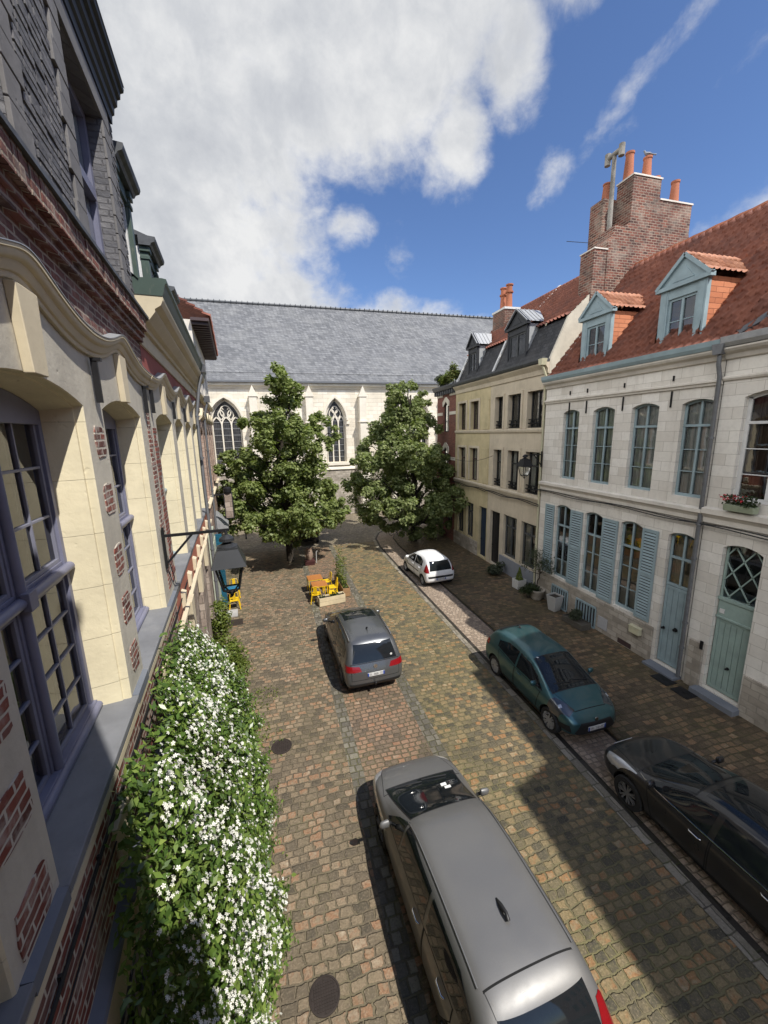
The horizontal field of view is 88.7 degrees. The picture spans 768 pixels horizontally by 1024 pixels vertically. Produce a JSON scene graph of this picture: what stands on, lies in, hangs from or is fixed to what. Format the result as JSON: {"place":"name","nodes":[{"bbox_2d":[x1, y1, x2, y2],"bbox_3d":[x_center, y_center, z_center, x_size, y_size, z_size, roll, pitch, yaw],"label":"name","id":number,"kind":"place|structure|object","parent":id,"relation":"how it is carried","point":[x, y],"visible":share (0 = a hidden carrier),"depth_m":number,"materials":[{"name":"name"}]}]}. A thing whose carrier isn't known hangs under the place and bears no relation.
{"place":"outdoors","nodes":[
{"label":"outdoors","id":0,"kind":"place"},
{"bbox_2d":[0,0,204,1023],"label":"cream house","id":1,"kind":"structure","parent":0,"point":[81,641],"depth_m":3.36,"materials":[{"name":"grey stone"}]},
{"bbox_2d":[0,982,35,1023],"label":"window","id":2,"kind":"structure","parent":1,"relation":"in","point":[15,1010],"depth_m":1.90,"materials":[{"name":"purple wood"}]},
{"bbox_2d":[0,388,139,892],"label":"window","id":3,"kind":"structure","parent":1,"relation":"in","point":[76,772],"depth_m":3.12,"materials":[{"name":"purple wood"}]},
{"bbox_2d":[67,77,104,254],"bbox_3d":[-3.598,-3.877,4.551,0.148,2.190,1.440,-5,12,-20],"label":"window","id":4,"kind":"structure","parent":1,"relation":"in","point":[82,141],"depth_m":4.99,"materials":[{"name":"purple wood"}]},
{"bbox_2d":[102,409,171,672],"bbox_3d":[-3.372,0.236,5.141,0.460,3.155,1.880,-5,12,-20],"label":"window","id":5,"kind":"structure","parent":1,"relation":"in","point":[150,624],"depth_m":5.66,"materials":[{"name":"purple wood"}]},
{"bbox_2d":[120,925,167,1023],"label":"window","id":6,"kind":"structure","parent":1,"relation":"in","point":[132,973],"depth_m":3.76,"materials":[{"name":"purple wood"}]},
{"bbox_2d":[172,751,188,865],"bbox_3d":[-3.235,4.477,6.021,0.083,2.480,1.450,-5,12,-20],"label":"window","id":7,"kind":"structure","parent":1,"relation":"in","point":[175,751],"depth_m":6.40,"materials":[{"name":"purple wood"}]},
{"bbox_2d":[161,527,246,596],"bbox_3d":[-3.029,0.868,6.734,1.248,1.360,0.566,-5,12,-20],"label":"wall lantern","id":8,"kind":"object","parent":1,"relation":"attached to","point":[229,554],"depth_m":6.65,"materials":[{"name":"black metal"}]},
{"bbox_2d":[105,140,221,815],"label":"cream house","id":9,"kind":"structure","parent":0,"point":[173,365],"depth_m":8.72,"materials":[{"name":"grey stone"}]},
{"bbox_2d":[165,488,190,585],"bbox_3d":[-4.476,-0.321,8.017,0.460,3.155,2.020,-5,12,-20],"label":"window","id":10,"kind":"structure","parent":9,"relation":"in","point":[181,561],"depth_m":8.49,"materials":[{"name":"wood"}]},
{"bbox_2d":[189,534,197,547],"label":"window","id":11,"kind":"structure","parent":9,"relation":"in","point":[193,538],"depth_m":10.40,"materials":[{"name":"white wood"}]},
{"bbox_2d":[196,518,203,528],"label":"window","id":12,"kind":"structure","parent":9,"relation":"in","point":[199,521],"depth_m":12.51,"materials":[{"name":"grey wood"}]},
{"bbox_2d":[126,549,407,1023],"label":"pavement","id":13,"kind":"structure","parent":0,"point":[339,929],"depth_m":7.95,"materials":[{"name":"beige stone"}]},
{"bbox_2d":[104,618,298,1023],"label":"jasmine bush","id":14,"kind":"object","parent":13,"relation":"on","point":[237,851],"visible":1,"depth_m":3.41,"materials":[{"name":"green plant"}]},
{"bbox_2d":[209,594,232,643],"bbox_3d":[-5.567,4.007,13.232,0.989,2.512,0.877,-9,14,-35],"label":"climbing plant","id":15,"kind":"object","parent":13,"relation":"on","point":[219,625],"visible":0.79,"depth_m":13.09,"materials":[{"name":"green plant"}]},
{"bbox_2d":[227,609,237,616],"bbox_3d":[-6.654,4.446,17.193,0.480,0.060,0.720,-5,12,-20],"label":"doorstep","id":16,"kind":"object","parent":13,"relation":"on","point":[234,612],"visible":0.65,"depth_m":17.21,"materials":[{"name":"stone"}]},
{"bbox_2d":[211,635,254,679],"bbox_3d":[-4.776,4.624,12.232,1.841,1.673,1.340,2,12,14],"label":"shrub","id":17,"kind":"object","parent":13,"relation":"on","point":[238,660],"visible":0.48,"depth_m":12.05,"materials":[{"name":"green plant"}]},
{"bbox_2d":[227,585,240,602],"bbox_3d":[-6.998,3.871,18.365,0.620,0.733,0.620,-5,12,-20],"label":"bistro table","id":18,"kind":"object","parent":13,"relation":"on","point":[231,587],"visible":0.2,"depth_m":18.29,"materials":[{"name":"blue metal"}]},
{"bbox_2d":[229,592,240,609],"bbox_3d":[-6.752,3.931,17.706,0.516,0.877,0.521,-5,12,-20],"label":"metal chair","id":19,"kind":"object","parent":13,"relation":"on","point":[233,598],"visible":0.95,"depth_m":17.53,"materials":[{"name":"yellow paint"}]},
{"bbox_2d":[229,578,240,597],"bbox_3d":[-7.230,3.689,18.952,0.516,0.877,0.521,-5,12,-20],"label":"metal chair","id":20,"kind":"object","parent":13,"relation":"on","point":[233,580],"visible":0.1,"depth_m":19.08,"materials":[{"name":"yellow paint"}]},
{"bbox_2d":[229,618,242,625],"bbox_3d":[-6.215,4.618,16.416,0.600,0.012,0.560,-5,12,-20],"label":"door mat","id":21,"kind":"object","parent":13,"relation":"on","point":[235,622],"depth_m":16.40,"materials":[{"name":"fabric"}]},
{"bbox_2d":[197,686,287,1023],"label":"weeds","id":22,"kind":"object","parent":13,"relation":"on","point":[275,790],"visible":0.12,"depth_m":10.11,"materials":[{"name":"green plant"}]},
{"bbox_2d":[271,739,291,754],"bbox_3d":[-2.560,5.866,9.826,0.500,0.017,0.500,-4,12,-15],"label":"manhole cover","id":23,"kind":"object","parent":13,"relation":"on","point":[281,746],"visible":1,"depth_m":9.81,"materials":[{"name":"metal"}]},
{"bbox_2d":[213,361,351,561],"bbox_3d":[-6.028,-2.566,22.909,8.088,11.634,7.899,-4,12,-15],"label":"leafy tree","id":24,"kind":"object","parent":13,"relation":"on","point":[290,514],"visible":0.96,"depth_m":21.80,"materials":[{"name":"green plant"}]},
{"bbox_2d":[309,974,339,1017],"bbox_3d":[-0.824,6.713,5.450,0.430,0.017,0.430,-4,12,-15],"label":"manhole cover","id":25,"kind":"object","parent":13,"relation":"on","point":[324,996],"visible":1,"depth_m":5.44,"materials":[{"name":"metal"}]},
{"bbox_2d":[223,511,398,553],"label":"paved ground","id":26,"kind":"structure","parent":0,"point":[352,529],"depth_m":29.63,"materials":[{"name":"stone"}]},
{"bbox_2d":[302,532,318,541],"bbox_3d":[-5.792,1.237,29.384,2.081,1.480,4.000,-3,12,-9],"label":"parked car","id":27,"kind":"object","parent":26,"relation":"on","point":[314,538],"visible":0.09,"depth_m":27.60,"materials":[{"name":"black paint"}]},
{"bbox_2d":[299,548,431,1023],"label":"pavement edge","id":28,"kind":"object","parent":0,"point":[415,1003],"visible":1,"depth_m":7.09,"materials":[{"name":"stone"}]},
{"bbox_2d":[303,546,437,1023],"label":"road parking strip","id":29,"kind":"object","parent":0,"point":[387,731],"visible":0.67,"depth_m":10.40,"materials":[{"name":"brown stone"}]},
{"bbox_2d":[304,547,316,565],"bbox_3d":[-4.357,2.629,23.505,0.818,1.020,0.520,-4,12,-15],"label":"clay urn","id":30,"kind":"object","parent":29,"relation":"on","point":[309,560],"visible":1,"depth_m":23.33,"materials":[{"name":"ceramic"}]},
{"bbox_2d":[306,574,323,594],"bbox_3d":[-3.420,3.576,19.429,0.702,0.740,0.702,-5,12,-19],"label":"cafe table","id":31,"kind":"object","parent":29,"relation":"on","point":[314,577],"visible":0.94,"depth_m":19.30,"materials":[{"name":"orange wood"}]},
{"bbox_2d":[311,587,320,604],"bbox_3d":[-3.142,3.763,18.145,0.516,0.877,0.521,-2,11,-5],"label":"metal chair","id":32,"kind":"object","parent":29,"relation":"on","point":[316,593],"visible":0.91,"depth_m":17.96,"materials":[{"name":"yellow paint"}]},
{"bbox_2d":[310,580,327,601],"bbox_3d":[-3.056,3.737,18.590,0.702,0.740,0.702,-5,12,-19],"label":"cafe table","id":33,"kind":"object","parent":29,"relation":"on","point":[321,583],"visible":0.83,"depth_m":18.41,"materials":[{"name":"orange wood"}]},
{"bbox_2d":[321,571,331,589],"bbox_3d":[-2.876,3.443,19.696,0.521,0.877,0.516,-7,13,-25],"label":"metal chair","id":34,"kind":"object","parent":29,"relation":"on","point":[328,579],"visible":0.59,"depth_m":19.67,"materials":[{"name":"yellow paint"}]},
{"bbox_2d":[317,591,345,606],"bbox_3d":[-2.415,3.921,18.017,1.229,0.540,0.364,-6,13,-24],"label":"planter box","id":35,"kind":"object","parent":29,"relation":"on","point":[331,599],"visible":1,"depth_m":17.91,"materials":[{"name":"brown wood"}]},
{"bbox_2d":[328,577,337,591],"bbox_3d":[-2.473,3.587,18.939,0.521,0.877,0.516,-4,12,-13],"label":"metal chair","id":36,"kind":"object","parent":29,"relation":"on","point":[332,586],"visible":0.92,"depth_m":18.86,"materials":[{"name":"yellow paint"}]},
{"bbox_2d":[329,583,337,594],"bbox_3d":[-2.375,3.714,18.303,0.521,0.877,0.516,-2,11,-5],"label":"metal chair","id":37,"kind":"object","parent":29,"relation":"on","point":[330,591],"visible":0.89,"depth_m":18.25,"materials":[{"name":"yellow paint"}]},
{"bbox_2d":[333,546,349,596],"bbox_3d":[-2.129,2.809,19.520,0.598,2.111,2.100,-5,12,-18],"label":"planter box","id":38,"kind":"object","parent":29,"relation":"on","point":[343,586],"visible":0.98,"depth_m":19.29,"materials":[{"name":"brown wood"}]},
{"bbox_2d":[322,607,401,687],"bbox_3d":[-0.911,4.180,13.634,2.157,1.745,4.658,-5,12,-17],"label":"parked car","id":39,"kind":"object","parent":29,"relation":"on","point":[365,649],"visible":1,"depth_m":11.88,"materials":[{"name":"grey paint"}]},
{"bbox_2d":[373,755,613,1023],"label":"parked car","id":40,"kind":"object","parent":29,"relation":"on","point":[495,942],"visible":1,"depth_m":5.16,"materials":[{"name":"silver metal"}]},
{"bbox_2d":[328,545,451,761],"bbox_3d":[1.435,5.905,9.238,0.340,0.001,38.500,-4,12,-15],"label":"road edge","id":41,"kind":"object","parent":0,"point":[436,746],"visible":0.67,"depth_m":11.16,"materials":[{"name":"stone"}]},
{"bbox_2d":[97,0,767,316],"label":"sky","id":42,"kind":"structure","parent":0,"point":[426,156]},
{"bbox_2d":[393,534,617,741],"bbox_3d":[5.609,4.956,13.472,8.921,0.001,43.778,-2,11,-2],"label":"pavement gutter","id":43,"kind":"object","parent":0,"point":[610,735],"visible":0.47,"depth_m":16.85,"materials":[{"name":"stone"}]},
{"bbox_2d":[314,541,767,1002],"bbox_3d":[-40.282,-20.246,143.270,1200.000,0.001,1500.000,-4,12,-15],"label":"ground","id":44,"kind":"structure","parent":0,"point":[611,807],"depth_m":7.61,"materials":[{"name":"stone"}]},
{"bbox_2d":[177,294,228,604],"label":"brick house","id":45,"kind":"structure","parent":44,"relation":"on","point":[198,323],"depth_m":18.07,"materials":[{"name":"brick"}]},
{"bbox_2d":[214,487,234,518],"bbox_3d":[-7.715,-0.422,18.749,0.950,1.530,0.380,-5,12,-20],"label":"projecting sign","id":46,"kind":"object","parent":45,"relation":"attached to","point":[228,502],"visible":0.97,"depth_m":18.77,"materials":[{"name":"grey metal"}]},
{"bbox_2d":[183,297,492,522],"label":"church","id":47,"kind":"structure","parent":44,"relation":"on","point":[344,366],"depth_m":37.17,"materials":[{"name":"stone"}]},
{"bbox_2d":[212,400,242,465],"bbox_3d":[-13.666,-6.896,34.305,2.540,5.710,0.160,-4,12,-15],"label":"window","id":48,"kind":"structure","parent":47,"relation":"in","point":[226,434],"depth_m":34.22,"materials":[{"name":"white glass"}]},
{"bbox_2d":[326,400,345,461],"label":"window","id":49,"kind":"structure","parent":47,"relation":"in","point":[334,410],"depth_m":36.85,"materials":[{"name":"white glass"}]},
{"bbox_2d":[410,406,426,443],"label":"window","id":50,"kind":"structure","parent":47,"relation":"in","point":[423,406],"depth_m":39.19,"materials":[{"name":"white glass"}]},
{"bbox_2d":[333,541,767,1023],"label":"road","id":51,"kind":"structure","parent":0,"point":[655,944],"depth_m":7.34,"materials":[{"name":"beige stone"}]},
{"bbox_2d":[372,530,767,979],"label":"road kerb","id":52,"kind":"structure","parent":51,"relation":"on","point":[752,955],"depth_m":7.72,"materials":[{"name":"stone"}]},
{"bbox_2d":[375,531,767,963],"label":"road gutter","id":53,"kind":"object","parent":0,"point":[743,933],"visible":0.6,"depth_m":7.74,"materials":[{"name":"grey stone"}]},
{"bbox_2d":[377,524,767,953],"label":"road parking lane","id":54,"kind":"structure","parent":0,"point":[590,749],"depth_m":9.70,"materials":[{"name":"stone"}]},
{"bbox_2d":[403,549,453,585],"bbox_3d":[2.306,2.731,21.140,1.964,1.470,3.450,-5,12,-18],"label":"parked car","id":55,"kind":"object","parent":54,"relation":"on","point":[426,566],"visible":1,"depth_m":19.80,"materials":[{"name":"white paint"}]},
{"bbox_2d":[486,624,615,734],"bbox_3d":[4.683,4.595,11.453,2.070,1.554,3.971,-4,12,-16],"label":"parked car","id":56,"kind":"object","parent":54,"relation":"on","point":[555,684],"visible":1,"depth_m":10.60,"materials":[{"name":"teal paint"}]},
{"bbox_2d":[604,735,767,933],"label":"parked car","id":57,"kind":"object","parent":54,"relation":"on","point":[708,818],"visible":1,"depth_m":6.86,"materials":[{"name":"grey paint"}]},
{"bbox_2d":[394,525,767,790],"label":"pavement","id":58,"kind":"structure","parent":0,"point":[644,702],"depth_m":12.04,"materials":[{"name":"stone"}]},
{"bbox_2d":[340,378,470,541],"bbox_3d":[2.185,-3.079,26.685,10.267,11.860,7.757,-4,12,-15],"label":"leafy tree","id":59,"kind":"object","parent":58,"relation":"on","point":[422,462],"visible":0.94,"depth_m":25.82,"materials":[{"name":"green plant"}]},
{"bbox_2d":[432,383,464,539],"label":"brick house","id":60,"kind":"structure","parent":58,"relation":"on","point":[445,395],"depth_m":27.39,"materials":[{"name":"brick"}]},
{"bbox_2d":[434,373,449,386],"bbox_3d":[4.130,-9.362,28.058,1.187,0.995,1.097,-9,14,-35],"label":"terrace plant","id":61,"kind":"object","parent":60,"relation":"on","point":[436,379],"visible":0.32,"depth_m":27.83,"materials":[{"name":"green plant"}]},
{"bbox_2d":[438,370,453,384],"bbox_3d":[4.322,-9.273,27.158,1.155,1.165,1.328,-4,12,-13],"label":"terrace plant","id":62,"kind":"object","parent":60,"relation":"on","point":[444,380],"visible":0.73,"depth_m":27.00,"materials":[{"name":"green plant"}]},
{"bbox_2d":[445,404,448,431],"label":"window","id":63,"kind":"structure","parent":60,"relation":"in","point":[446,404],"depth_m":27.63,"materials":[{"name":"paint"}]},
{"bbox_2d":[447,361,460,382],"bbox_3d":[4.648,-9.244,26.128,1.179,1.502,1.262,-7,13,-26],"label":"terrace plant","id":64,"kind":"object","parent":60,"relation":"on","point":[454,372],"visible":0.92,"depth_m":25.96,"materials":[{"name":"green plant"}]},
{"bbox_2d":[485,561,504,574],"bbox_3d":[5.944,3.003,21.027,1.020,0.814,1.255,5,13,30],"label":"shrub","id":65,"kind":"object","parent":58,"relation":"on","point":[492,569],"visible":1,"depth_m":20.85,"materials":[{"name":"green plant"}]},
{"bbox_2d":[451,283,553,560],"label":"rendered house","id":66,"kind":"structure","parent":58,"relation":"on","point":[471,386],"depth_m":23.87,"materials":[{"name":"beige paint"}]},
{"bbox_2d":[459,508,463,530],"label":"window","id":67,"kind":"structure","parent":66,"relation":"in","point":[460,514],"depth_m":26.74,"materials":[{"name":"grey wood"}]},
{"bbox_2d":[461,447,464,477],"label":"window","id":68,"kind":"structure","parent":66,"relation":"in","point":[463,448],"depth_m":25.92,"materials":[{"name":"glass"}]},
{"bbox_2d":[462,403,465,429],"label":"window","id":69,"kind":"structure","parent":66,"relation":"in","point":[465,403],"depth_m":25.33,"materials":[{"name":"glass"}]},
{"bbox_2d":[468,502,472,536],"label":"window","id":70,"kind":"structure","parent":66,"relation":"in","point":[470,508],"depth_m":25.35,"materials":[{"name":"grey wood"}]},
{"bbox_2d":[472,448,476,479],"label":"window","id":71,"kind":"structure","parent":66,"relation":"in","point":[474,475],"depth_m":24.38,"materials":[{"name":"glass"}]},
{"bbox_2d":[474,401,478,428],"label":"window","id":72,"kind":"structure","parent":66,"relation":"in","point":[476,401],"depth_m":23.77,"materials":[{"name":"glass"}]},
{"bbox_2d":[480,507,487,556],"bbox_3d":[6.028,1.194,23.593,0.150,3.050,0.900,-4,12,-14],"label":"door","id":73,"kind":"structure","parent":66,"relation":"in","point":[483,511],"depth_m":23.76,"materials":[{"name":"blue paint"}]},
{"bbox_2d":[481,449,487,483],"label":"blind window","id":74,"kind":"structure","parent":66,"relation":"in","point":[484,452],"depth_m":22.66,"materials":[{"name":"paint"}]},
{"bbox_2d":[482,399,489,428],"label":"blind window","id":75,"kind":"structure","parent":66,"relation":"in","point":[486,402],"depth_m":22.09,"materials":[{"name":"paint"}]},
{"bbox_2d":[512,567,525,589],"bbox_3d":[6.611,3.189,19.178,0.480,1.066,0.480,-5,12,-19],"label":"planter","id":76,"kind":"object","parent":58,"relation":"on","point":[518,580],"visible":1,"depth_m":19.06,"materials":[{"name":"concrete"}]},
{"bbox_2d":[517,580,541,597],"bbox_3d":[6.628,3.566,17.975,0.978,0.884,0.996,-5,12,-19],"label":"shrub","id":77,"kind":"object","parent":58,"relation":"on","point":[528,588],"visible":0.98,"depth_m":17.84,"materials":[{"name":"green plant"}]},
{"bbox_2d":[485,276,589,585],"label":"rendered house","id":78,"kind":"structure","parent":58,"relation":"on","point":[542,337],"depth_m":19.37,"materials":[{"name":"paint"}]},
{"bbox_2d":[491,511,499,562],"bbox_3d":[6.421,1.453,22.272,0.060,3.050,1.020,-4,12,-14],"label":"door","id":79,"kind":"structure","parent":78,"relation":"in","point":[496,516],"depth_m":22.41,"materials":[{"name":"black paint"}]},
{"bbox_2d":[497,450,500,484],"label":"window","id":80,"kind":"structure","parent":78,"relation":"in","point":[498,453],"depth_m":21.65,"materials":[{"name":"glass"}]},
{"bbox_2d":[498,397,502,428],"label":"window","id":81,"kind":"structure","parent":78,"relation":"in","point":[500,398],"depth_m":21.09,"materials":[{"name":"glass"}]},
{"bbox_2d":[505,515,516,558],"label":"window","id":82,"kind":"structure","parent":78,"relation":"in","point":[509,525],"depth_m":20.95,"materials":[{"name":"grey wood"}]},
{"bbox_2d":[511,451,518,488],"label":"window","id":83,"kind":"structure","parent":78,"relation":"in","point":[514,469],"depth_m":20.23,"materials":[{"name":"glass"}]},
{"bbox_2d":[512,394,520,426],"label":"window","id":84,"kind":"structure","parent":78,"relation":"in","point":[518,395],"depth_m":19.59,"materials":[{"name":"glass"}]},
{"bbox_2d":[522,522,535,568],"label":"window","id":85,"kind":"structure","parent":78,"relation":"in","point":[529,535],"depth_m":19.47,"materials":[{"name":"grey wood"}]},
{"bbox_2d":[528,452,538,493],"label":"window","id":86,"kind":"structure","parent":78,"relation":"in","point":[533,476],"depth_m":18.71,"materials":[{"name":"glass"}]},
{"bbox_2d":[531,390,542,427],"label":"window","id":87,"kind":"structure","parent":78,"relation":"in","point":[541,391],"depth_m":18.03,"materials":[{"name":"glass"}]},
{"bbox_2d":[519,547,556,600],"bbox_3d":[6.918,2.699,17.707,1.512,2.596,1.902,-4,12,-15],"label":"potted olive","id":88,"kind":"object","parent":58,"relation":"on","point":[537,595],"visible":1,"depth_m":17.61,"materials":[{"name":"plant"}]},
{"bbox_2d":[546,592,563,611],"bbox_3d":[7.277,3.862,16.749,0.497,0.680,0.497,-7,13,-25],"label":"planter","id":89,"kind":"object","parent":58,"relation":"on","point":[554,601],"visible":1,"depth_m":16.62,"materials":[{"name":"concrete"}]},
{"bbox_2d":[562,608,590,630],"bbox_3d":[7.550,4.110,15.393,0.711,0.680,1.000,-5,12,-17],"label":"planter","id":90,"kind":"object","parent":58,"relation":"on","point":[573,618],"visible":1,"depth_m":15.26,"materials":[{"name":"grey wood"}]},
{"bbox_2d":[536,142,767,680],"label":"stone house","id":91,"kind":"structure","parent":58,"relation":"on","point":[633,382],"depth_m":13.51,"materials":[{"name":"white stone"}]},
{"bbox_2d":[516,451,542,478],"bbox_3d":[6.472,-2.068,17.336,1.111,1.176,0.521,-4,12,-15],"label":"wall lantern","id":92,"kind":"object","parent":91,"relation":"attached to","point":[526,463],"depth_m":17.21,"materials":[{"name":"black metal"}]},
{"bbox_2d":[554,505,570,578],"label":"window","id":93,"kind":"structure","parent":91,"relation":"in","point":[562,564],"depth_m":16.89,"materials":[{"name":"blue wood"}]},
{"bbox_2d":[562,410,579,479],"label":"window","id":94,"kind":"structure","parent":91,"relation":"in","point":[572,417],"depth_m":15.98,"materials":[{"name":"blue wood"}]},
{"bbox_2d":[581,512,602,593],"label":"window","id":95,"kind":"structure","parent":91,"relation":"in","point":[591,578],"depth_m":15.35,"materials":[{"name":"blue wood"}]},
{"bbox_2d":[597,615,607,630],"bbox_3d":[8.209,4.182,14.765,0.024,0.460,0.430,-4,12,-15],"label":"service door","id":96,"kind":"structure","parent":91,"relation":"in","point":[602,622],"depth_m":14.74,"materials":[{"name":"metal"}]},
{"bbox_2d":[591,407,614,484],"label":"window","id":97,"kind":"structure","parent":91,"relation":"in","point":[601,446],"depth_m":14.44,"materials":[{"name":"blue wood"}]},
{"bbox_2d":[615,521,640,611],"bbox_3d":[8.561,1.872,13.609,0.130,3.170,0.870,-4,12,-15],"label":"window","id":98,"kind":"structure","parent":91,"relation":"in","point":[627,595],"depth_m":13.78,"materials":[{"name":"blue wood"}]},
{"bbox_2d":[628,534,641,547],"bbox_3d":[8.619,1.016,13.420,0.010,0.420,0.700,-4,12,-15],"label":"sunflower bunch","id":99,"kind":"object","parent":91,"relation":"in","point":[630,538],"visible":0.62,"depth_m":13.37,"materials":[{"name":"yellow plant"}]},
{"bbox_2d":[627,403,659,490],"bbox_3d":[8.520,-2.108,12.780,0.148,2.760,0.960,-4,12,-15],"label":"window","id":100,"kind":"structure","parent":91,"relation":"in","point":[648,413],"depth_m":12.86,"materials":[{"name":"blue wood"}]},
{"bbox_2d":[643,150,656,155],"bbox_3d":[11.174,-15.070,16.505,0.507,0.294,0.210,2,12,14],"label":"pigeon","id":101,"kind":"object","parent":91,"relation":"on","point":[646,153],"visible":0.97,"depth_m":16.47,"materials":[{"name":"grey"}]},
{"bbox_2d":[657,584,686,668],"bbox_3d":[9.025,3.615,12.231,0.150,2.580,0.850,-4,12,-15],"label":"door","id":102,"kind":"structure","parent":91,"relation":"in","point":[675,598],"depth_m":12.32,"materials":[{"name":"blue wood"}]},
{"bbox_2d":[675,399,713,497],"bbox_3d":[8.969,-1.800,11.207,0.148,2.760,0.950,-4,12,-15],"label":"window","id":103,"kind":"structure","parent":91,"relation":"in","point":[700,416],"depth_m":11.32,"materials":[{"name":"blue wood"}]},
{"bbox_2d":[650,673,676,685],"bbox_3d":[8.550,5.123,12.015,0.420,0.030,0.550,-4,12,-15],"label":"access cover","id":104,"kind":"object","parent":58,"relation":"on","point":[662,679],"visible":1,"depth_m":11.99,"materials":[{"name":"black metal"}]},
{"bbox_2d":[670,686,697,699],"bbox_3d":[8.703,5.243,11.405,0.420,0.030,0.500,-4,12,-15],"label":"access cover","id":105,"kind":"object","parent":58,"relation":"on","point":[681,691],"visible":1,"depth_m":11.38,"materials":[{"name":"black metal"}]},
{"bbox_2d":[681,288,767,732],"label":"stone house","id":106,"kind":"structure","parent":58,"relation":"on","point":[725,667],"depth_m":10.32,"materials":[{"name":"stone"}]},
{"bbox_2d":[706,617,749,701],"bbox_3d":[9.465,4.042,10.800,0.150,2.150,0.880,-4,12,-15],"label":"door","id":107,"kind":"structure","parent":106,"relation":"in","point":[730,640],"depth_m":10.82,"materials":[{"name":"green paint"}]},
{"bbox_2d":[720,494,760,514],"bbox_3d":[9.044,-0.225,9.986,0.528,0.443,0.843,-4,12,-15],"label":"window box","id":108,"kind":"object","parent":106,"relation":"on","point":[739,507],"visible":1,"depth_m":9.89,"materials":[{"name":"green plant"}]},
{"bbox_2d":[734,391,767,504],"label":"window","id":109,"kind":"structure","parent":106,"relation":"in","point":[757,454],"depth_m":9.90,"materials":[{"name":"white wood"}]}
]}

